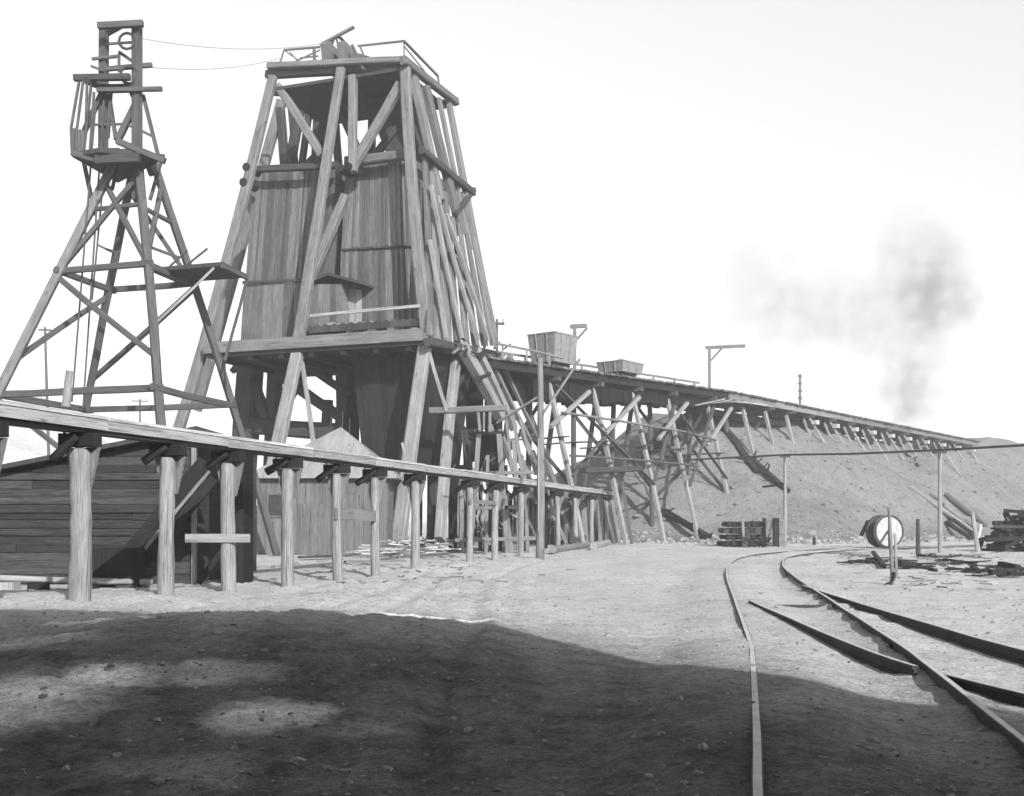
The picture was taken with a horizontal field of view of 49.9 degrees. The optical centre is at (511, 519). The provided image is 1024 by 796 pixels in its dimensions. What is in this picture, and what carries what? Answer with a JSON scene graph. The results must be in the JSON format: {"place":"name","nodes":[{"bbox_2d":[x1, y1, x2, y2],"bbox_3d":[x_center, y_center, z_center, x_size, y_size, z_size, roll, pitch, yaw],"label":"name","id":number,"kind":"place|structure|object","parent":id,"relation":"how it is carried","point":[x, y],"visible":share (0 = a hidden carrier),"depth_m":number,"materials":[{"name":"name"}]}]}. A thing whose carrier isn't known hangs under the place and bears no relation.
{"place":"outdoors","nodes":[
{"label":"outdoors","id":0,"kind":"place"},
{"bbox_2d":[0,389,107,463],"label":"hill","id":1,"kind":"structure","parent":0,"point":[25,443],"depth_m":292.89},
{"bbox_2d":[0,521,1023,795],"bbox_3d":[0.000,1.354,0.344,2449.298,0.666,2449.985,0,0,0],"label":"ground","id":2,"kind":"structure","parent":0,"point":[402,741],"depth_m":8.89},
{"bbox_2d":[38,327,51,454],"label":"utility pole","id":3,"kind":"object","parent":2,"relation":"on","point":[46,379],"visible":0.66,"depth_m":91.91,"materials":[{"name":"white paint"}]},
{"bbox_2d":[0,575,152,589],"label":"planks","id":4,"kind":"object","parent":2,"relation":"on","point":[11,582],"visible":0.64,"depth_m":21.87,"materials":[{"name":"grey wood"}]},
{"bbox_2d":[0,426,256,583],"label":"boarded shed","id":5,"kind":"structure","parent":2,"relation":"on","point":[35,511],"depth_m":24.01,"materials":[{"name":"grey wood"}]},
{"bbox_2d":[132,399,147,421],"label":"utility pole","id":6,"kind":"object","parent":2,"relation":"on","point":[139,400],"visible":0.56,"depth_m":129.90,"materials":[{"name":"white paint"}]},
{"bbox_2d":[0,19,280,555],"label":"timber tower","id":7,"kind":"structure","parent":2,"relation":"on","point":[132,161],"depth_m":38.46,"materials":[{"name":"wood"}]},
{"bbox_2d":[153,57,283,69],"bbox_3d":[-11.784,-18.606,44.582,0.031,5.380,12.254,0,0,12],"label":"cable","id":8,"kind":"object","parent":7,"relation":"attached to","point":[216,68],"visible":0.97,"depth_m":44.24,"materials":[{"name":"metal"}]},
{"bbox_2d":[143,38,323,48],"bbox_3d":[-10.662,-19.271,44.191,0.030,4.746,12.198,0,0,23],"label":"cable","id":9,"kind":"object","parent":7,"relation":"attached to","point":[230,48],"visible":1,"depth_m":42.96,"materials":[{"name":"metal"}]},
{"bbox_2d":[93,457,219,586],"bbox_3d":[-7.344,0.176,23.139,2.719,3.036,0.698,0,0,-6],"label":"plank chute","id":10,"kind":"object","parent":2,"relation":"on","point":[133,558],"visible":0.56,"depth_m":23.21,"materials":[{"name":"grey wood"}]},
{"bbox_2d":[0,370,612,601],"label":"pipe trestle","id":11,"kind":"object","parent":2,"relation":"on","point":[78,429],"visible":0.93,"depth_m":20.74,"materials":[{"name":"grey wood"}]},
{"bbox_2d":[298,555,331,557],"bbox_3d":[-6.905,1.300,38.994,1.427,0.070,0.300,0,0,-44],"label":"plank","id":12,"kind":"object","parent":2,"relation":"on","point":[323,556],"visible":0.79,"depth_m":38.82,"materials":[{"name":"grey wood"}]},
{"bbox_2d":[257,411,402,555],"bbox_3d":[-7.580,-1.566,46.500,6.040,6.132,5.800,0,0,0],"label":"cabin","id":13,"kind":"object","parent":2,"relation":"on","point":[312,511],"visible":0.49,"depth_m":43.97,"materials":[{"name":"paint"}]},
{"bbox_2d":[266,492,281,516],"bbox_3d":[-9.360,-0.600,43.940,0.900,1.000,0.100,0,0,0],"label":"window","id":14,"kind":"structure","parent":13,"relation":"in","point":[273,499],"depth_m":43.89,"materials":[{"name":"grey glass"}]},
{"bbox_2d":[300,504,323,554],"bbox_3d":[-8.000,0.380,43.950,0.950,2.040,0.080,0,0,0],"label":"door","id":15,"kind":"structure","parent":13,"relation":"in","point":[311,515],"depth_m":43.91,"materials":[{"name":"grey wood"}]},
{"bbox_2d":[341,492,361,508],"bbox_3d":[-6.440,-0.600,43.940,0.900,1.000,0.100,0,0,0],"label":"window","id":16,"kind":"structure","parent":13,"relation":"in","point":[352,500],"depth_m":43.89,"materials":[{"name":"paint"}]},
{"bbox_2d":[173,26,556,547],"bbox_3d":[-7.256,-10.358,52.686,20.128,23.801,15.730,0,0,0],"label":"mine headframe","id":17,"kind":"object","parent":2,"relation":"on","point":[357,264],"visible":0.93,"depth_m":49.61,"materials":[{"name":"wood"}]},
{"bbox_2d":[344,560,405,562],"bbox_3d":[-4.300,1.300,34.611,1.953,0.070,0.300,0,0,-23],"label":"plank","id":18,"kind":"object","parent":2,"relation":"on","point":[359,561],"visible":0.71,"depth_m":34.36,"materials":[{"name":"grey wood"}]},
{"bbox_2d":[342,536,461,557],"bbox_3d":[-4.817,1.066,46.765,5.294,0.862,13.036,0,0,-6],"label":"lumber heap","id":19,"kind":"object","parent":2,"relation":"on","point":[397,548],"visible":0.67,"depth_m":41.90,"materials":[{"name":"grey wood"}]},
{"bbox_2d":[424,539,452,551],"bbox_3d":[-3.190,1.185,48.191,1.245,0.684,0.750,0,0,20],"label":"offcut heap","id":20,"kind":"object","parent":2,"relation":"on","point":[445,546],"visible":0.48,"depth_m":48.08,"materials":[{"name":"grey wood"}]},
{"bbox_2d":[448,410,547,552],"bbox_3d":[-0.650,-1.046,47.955,4.502,7.490,3.057,0,0,0],"label":"timber staging","id":21,"kind":"object","parent":2,"relation":"on","point":[489,453],"visible":0.53,"depth_m":46.95,"materials":[{"name":"grey wood"}]},
{"bbox_2d":[0,514,1023,795],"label":"loose stones","id":22,"kind":"object","parent":2,"relation":"on","point":[632,734],"visible":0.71,"depth_m":8.83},
{"bbox_2d":[496,358,580,559],"bbox_3d":[0.984,-2.159,40.717,3.182,7.724,0.724,0,0,0],"label":"tall pole","id":23,"kind":"object","parent":2,"relation":"on","point":[540,521],"visible":0.94,"depth_m":40.44,"materials":[{"name":"grey wood"}]},
{"bbox_2d":[549,541,595,552],"bbox_3d":[3.239,1.251,52.949,0.328,0.330,12.917,0,0,13],"label":"log","id":24,"kind":"object","parent":2,"relation":"on","point":[562,548],"visible":0.76,"depth_m":49.65,"materials":[{"name":"grey wood"}]},
{"bbox_2d":[570,535,588,543],"bbox_3d":[3.712,0.969,58.635,0.405,0.404,11.157,0,0,7],"label":"log","id":25,"kind":"object","parent":2,"relation":"on","point":[574,539],"visible":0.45,"depth_m":53.11,"materials":[{"name":"grey wood"}]},
{"bbox_2d":[548,480,632,544],"bbox_3d":[4.241,-0.162,60.986,4.766,4.064,2.222,0,0,0],"label":"timber crib","id":26,"kind":"object","parent":2,"relation":"on","point":[567,518],"visible":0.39,"depth_m":59.90,"materials":[{"name":"grey wood"}]},
{"bbox_2d":[590,539,610,549],"bbox_3d":[4.505,1.220,55.281,0.396,0.399,8.012,0,0,10],"label":"log","id":27,"kind":"object","parent":2,"relation":"on","point":[599,544],"visible":0.84,"depth_m":52.70,"materials":[{"name":"grey wood"}]},
{"bbox_2d":[217,551,1020,590],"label":"wood chips","id":28,"kind":"object","parent":2,"relation":"on","point":[917,581],"visible":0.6,"depth_m":25.84,"materials":[{"name":"grey wood"}]},
{"bbox_2d":[486,342,980,544],"bbox_3d":[23.105,-3.893,84.613,6.256,11.047,82.143,0,0,38],"label":"ore trestle","id":29,"kind":"object","parent":2,"relation":"on","point":[597,390],"visible":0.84,"depth_m":64.56,"materials":[{"name":"wood"}]},
{"bbox_2d":[527,331,577,367],"bbox_3d":[2.167,-8.966,58.549,1.922,2.017,2.220,0,0,38],"label":"ore car","id":30,"kind":"object","parent":29,"relation":"on","point":[564,345],"visible":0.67,"depth_m":57.89,"materials":[{"name":"wood"}]},
{"bbox_2d":[570,324,587,368],"bbox_3d":[3.852,-9.585,63.080,1.042,3.280,0.242,0,0,14],"label":"gallows post","id":31,"kind":"object","parent":29,"relation":"on","point":[573,326],"visible":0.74,"depth_m":63.03,"materials":[{"name":"grey wood"}]},
{"bbox_2d":[596,358,643,376],"bbox_3d":[6.285,-8.762,63.834,1.927,1.247,2.423,0,0,38],"label":"ore car","id":32,"kind":"object","parent":29,"relation":"on","point":[620,366],"visible":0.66,"depth_m":63.11,"materials":[{"name":"metal"}]},
{"bbox_2d":[705,344,744,387],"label":"gallows post","id":33,"kind":"object","parent":29,"relation":"on","point":[719,347],"visible":1,"depth_m":68.65,"materials":[{"name":"grey wood"}]},
{"bbox_2d":[716,518,764,546],"bbox_3d":[11.745,0.650,55.728,2.324,1.511,2.557,0,0,0],"label":"timber stack","id":34,"kind":"object","parent":2,"relation":"on","point":[743,531],"visible":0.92,"depth_m":54.95,"materials":[{"name":"grey wood"}]},
{"bbox_2d":[737,535,774,547],"bbox_3d":[11.978,1.074,53.925,1.869,0.684,0.980,0,0,0],"label":"scrap heap","id":35,"kind":"object","parent":2,"relation":"on","point":[764,544],"visible":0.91,"depth_m":53.86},
{"bbox_2d":[762,518,772,546],"bbox_3d":[12.769,0.650,54.972,0.323,1.500,0.855,0,0,0],"label":"crate","id":36,"kind":"object","parent":2,"relation":"on","point":[767,526],"visible":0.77,"depth_m":54.60,"materials":[{"name":"grey wood"}]},
{"bbox_2d":[772,518,777,546],"bbox_3d":[13.092,0.650,54.972,0.223,1.500,0.855,0,0,0],"label":"crate","id":37,"kind":"object","parent":2,"relation":"on","point":[775,530],"visible":0.79,"depth_m":54.60,"materials":[{"name":"grey wood"}]},
{"bbox_2d":[778,518,784,546],"bbox_3d":[13.402,0.650,54.972,0.298,1.500,0.855,0,0,0],"label":"crate","id":38,"kind":"object","parent":2,"relation":"on","point":[781,532],"visible":0.8,"depth_m":54.60,"materials":[{"name":"grey wood"}]},
{"bbox_2d":[627,444,1023,552],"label":"overhead pipe","id":39,"kind":"object","parent":2,"relation":"on","point":[938,451],"visible":0.88,"depth_m":47.50,"materials":[{"name":"grey metal"}]},
{"bbox_2d":[826,552,870,558],"bbox_3d":[12.243,1.234,39.133,1.386,0.188,5.176,0,0,8],"label":"scrap board","id":40,"kind":"object","parent":2,"relation":"on","point":[852,554],"visible":0.95,"depth_m":38.53,"materials":[{"name":"grey wood"}]},
{"bbox_2d":[837,559,888,563],"bbox_3d":[10.422,1.222,32.605,1.002,0.198,2.351,0,0,41],"label":"scrap board","id":41,"kind":"object","parent":2,"relation":"on","point":[865,561],"visible":0.79,"depth_m":32.41,"materials":[{"name":"grey wood"}]},
{"bbox_2d":[725,545,1023,795],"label":"railway track","id":42,"kind":"structure","parent":2,"relation":"on","point":[988,718],"depth_m":8.55,"materials":[{"name":"metal"}]},
{"bbox_2d":[855,551,901,567],"bbox_3d":[11.305,1.201,34.400,1.472,0.259,8.598,0,0,24],"label":"scrap board","id":43,"kind":"object","parent":2,"relation":"on","point":[876,556],"visible":0.71,"depth_m":33.96,"materials":[{"name":"grey wood"}]},
{"bbox_2d":[859,515,903,547],"bbox_3d":[17.490,0.540,52.111,1.715,1.570,1.194,0,0,-16],"label":"cable reel","id":44,"kind":"object","parent":2,"relation":"on","point":[875,529],"visible":0.87,"depth_m":51.73,"materials":[{"name":"white paint"}]},
{"bbox_2d":[740,585,1023,706],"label":"railway siding","id":45,"kind":"object","parent":2,"relation":"on","point":[879,661],"visible":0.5,"depth_m":11.53,"materials":[{"name":"metal"}]},
{"bbox_2d":[885,507,897,584],"bbox_3d":[8.129,0.660,23.646,0.312,1.884,0.165,0,0,-18],"label":"yard post","id":46,"kind":"object","parent":2,"relation":"on","point":[893,574],"visible":0.91,"depth_m":23.66,"materials":[{"name":"grey wood"}]},
{"bbox_2d":[882,561,927,568],"bbox_3d":[10.742,1.232,30.350,1.192,0.240,1.724,0,0,13],"label":"scrap board","id":47,"kind":"object","parent":2,"relation":"on","point":[907,564],"visible":0.78,"depth_m":30.18,"materials":[{"name":"grey wood"}]},
{"bbox_2d":[894,559,937,571],"bbox_3d":[11.513,1.282,31.862,1.495,0.226,4.303,0,0,21],"label":"scrap board","id":48,"kind":"object","parent":2,"relation":"on","point":[929,566],"visible":0.51,"depth_m":30.36,"materials":[{"name":"grey wood"}]},
{"bbox_2d":[916,519,920,553],"bbox_3d":[15.794,0.781,42.781,0.193,1.645,0.200,0,0,24],"label":"yard post","id":49,"kind":"object","parent":2,"relation":"on","point":[918,549],"visible":0.82,"depth_m":42.73,"materials":[{"name":"grey wood"}]},
{"bbox_2d":[917,553,958,566],"bbox_3d":[13.889,1.244,36.013,1.207,0.177,9.618,0,0,20],"label":"scrap board","id":50,"kind":"object","parent":2,"relation":"on","point":[944,563],"visible":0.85,"depth_m":35.49,"materials":[{"name":"grey wood"}]},
{"bbox_2d":[916,553,959,557],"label":"scrap board","id":51,"kind":"object","parent":2,"relation":"on","point":[931,555],"visible":0.76,"depth_m":37.89,"materials":[{"name":"grey wood"}]},
{"bbox_2d":[949,553,985,557],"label":"scrap board","id":52,"kind":"object","parent":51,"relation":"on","point":[970,555],"visible":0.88,"depth_m":37.78,"materials":[{"name":"grey wood"}]},
{"bbox_2d":[945,520,973,539],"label":"pole timber","id":53,"kind":"object","parent":2,"relation":"on","point":[958,530],"visible":0.99,"depth_m":73.93,"materials":[{"name":"grey wood"}]},
{"bbox_2d":[937,558,990,564],"bbox_3d":[13.606,1.264,33.465,1.286,0.153,1.902,0,0,40],"label":"scrap board","id":54,"kind":"object","parent":2,"relation":"on","point":[956,562],"visible":0.87,"depth_m":33.27,"materials":[{"name":"grey wood"}]},
{"bbox_2d":[978,524,981,537],"bbox_3d":[25.103,0.910,59.233,0.447,1.420,0.228,0,0,0],"label":"yard post","id":55,"kind":"object","parent":2,"relation":"on","point":[979,530],"visible":0.48,"depth_m":59.17,"materials":[{"name":"white wood"}]},
{"bbox_2d":[944,565,1017,572],"bbox_3d":[12.455,1.300,28.891,1.303,0.192,1.901,0,0,-39],"label":"scrap board","id":56,"kind":"object","parent":2,"relation":"on","point":[974,568],"visible":0.79,"depth_m":28.94,"materials":[{"name":"grey wood"}]},
{"bbox_2d":[964,569,1023,576],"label":"scrap board","id":57,"kind":"object","parent":2,"relation":"on","point":[1000,573],"visible":0.98,"depth_m":26.56,"materials":[{"name":"grey wood"}]},
{"bbox_2d":[967,561,1023,570],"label":"scrap board","id":58,"kind":"object","parent":2,"relation":"on","point":[1001,565],"visible":0.92,"depth_m":29.84,"materials":[{"name":"grey wood"}]},
{"bbox_2d":[970,509,1023,551],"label":"dark pile","id":59,"kind":"object","parent":2,"relation":"on","point":[1007,535],"visible":0.94,"depth_m":45.49,"materials":[{"name":"grey wood"}]},
{"bbox_2d":[0,0,1023,520],"label":"sky","id":60,"kind":"structure","parent":0,"point":[832,191],"materials":[{"name":"white"}]},
{"bbox_2d":[446,410,1023,543],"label":"waste rock hill","id":61,"kind":"structure","parent":0,"point":[706,487],"depth_m":74.92,"materials":[{"name":"grey gravel"}]},
{"bbox_2d":[495,319,504,350],"bbox_3d":[-0.845,-8.470,62.000,0.864,5.739,0.245,0,0,-13],"label":"utility pole","id":62,"kind":"object","parent":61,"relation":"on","point":[499,323],"visible":0.33,"depth_m":61.95,"materials":[{"name":"white paint"}]},
{"bbox_2d":[637,423,667,468],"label":"fallen timber","id":63,"kind":"object","parent":61,"relation":"on","point":[643,464],"visible":0.18,"depth_m":73.18,"materials":[{"name":"grey wood"}]},
{"bbox_2d":[647,412,699,449],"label":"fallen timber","id":64,"kind":"object","parent":61,"relation":"on","point":[679,424],"visible":0.33,"depth_m":75.18,"materials":[{"name":"grey wood"}]},
{"bbox_2d":[661,508,712,539],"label":"fallen timber","id":65,"kind":"object","parent":61,"relation":"on","point":[670,514],"visible":0.95,"depth_m":65.41,"materials":[{"name":"grey wood"}]},
{"bbox_2d":[720,424,761,473],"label":"fallen timber","id":66,"kind":"object","parent":61,"relation":"on","point":[741,451],"visible":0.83,"depth_m":72.66,"materials":[{"name":"grey wood"}]},
{"bbox_2d":[750,451,790,492],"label":"fallen timber","id":67,"kind":"object","parent":61,"relation":"on","point":[769,475],"visible":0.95,"depth_m":70.84,"materials":[{"name":"grey wood"}]},
{"bbox_2d":[798,374,801,403],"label":"utility pole","id":68,"kind":"object","parent":61,"relation":"on","point":[800,389],"visible":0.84,"depth_m":111.92,"materials":[{"name":"white paint"}]},
{"bbox_2d":[590,418,1023,539],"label":"slope rubble","id":69,"kind":"object","parent":61,"relation":"on","point":[759,491],"visible":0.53,"depth_m":76.59,"materials":[{"name":"grey stone"}]},
{"bbox_2d":[905,453,922,466],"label":"fallen timber","id":70,"kind":"object","parent":61,"relation":"on","point":[916,463],"visible":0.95,"depth_m":93.76,"materials":[{"name":"grey wood"}]},
{"bbox_2d":[909,486,972,530],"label":"pole timber","id":71,"kind":"object","parent":61,"relation":"on","point":[935,504],"visible":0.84,"depth_m":77.53,"materials":[{"name":"grey wood"}]},
{"bbox_2d":[929,492,981,530],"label":"pole timber","id":72,"kind":"object","parent":61,"relation":"on","point":[935,497],"visible":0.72,"depth_m":78.17,"materials":[{"name":"grey wood"}]},
{"bbox_2d":[944,505,967,524],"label":"pole timber","id":73,"kind":"object","parent":61,"relation":"on","point":[946,507],"visible":0.68,"depth_m":77.70,"materials":[{"name":"grey wood"}]},
{"bbox_2d":[945,515,973,536],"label":"pole timber","id":74,"kind":"object","parent":61,"relation":"on","point":[963,527],"visible":0.91,"depth_m":75.85,"materials":[{"name":"grey wood"}]},
{"bbox_2d":[944,492,987,526],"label":"pole timber","id":75,"kind":"object","parent":61,"relation":"on","point":[957,503],"visible":0.93,"depth_m":79.22,"materials":[{"name":"grey wood"}]}
]}

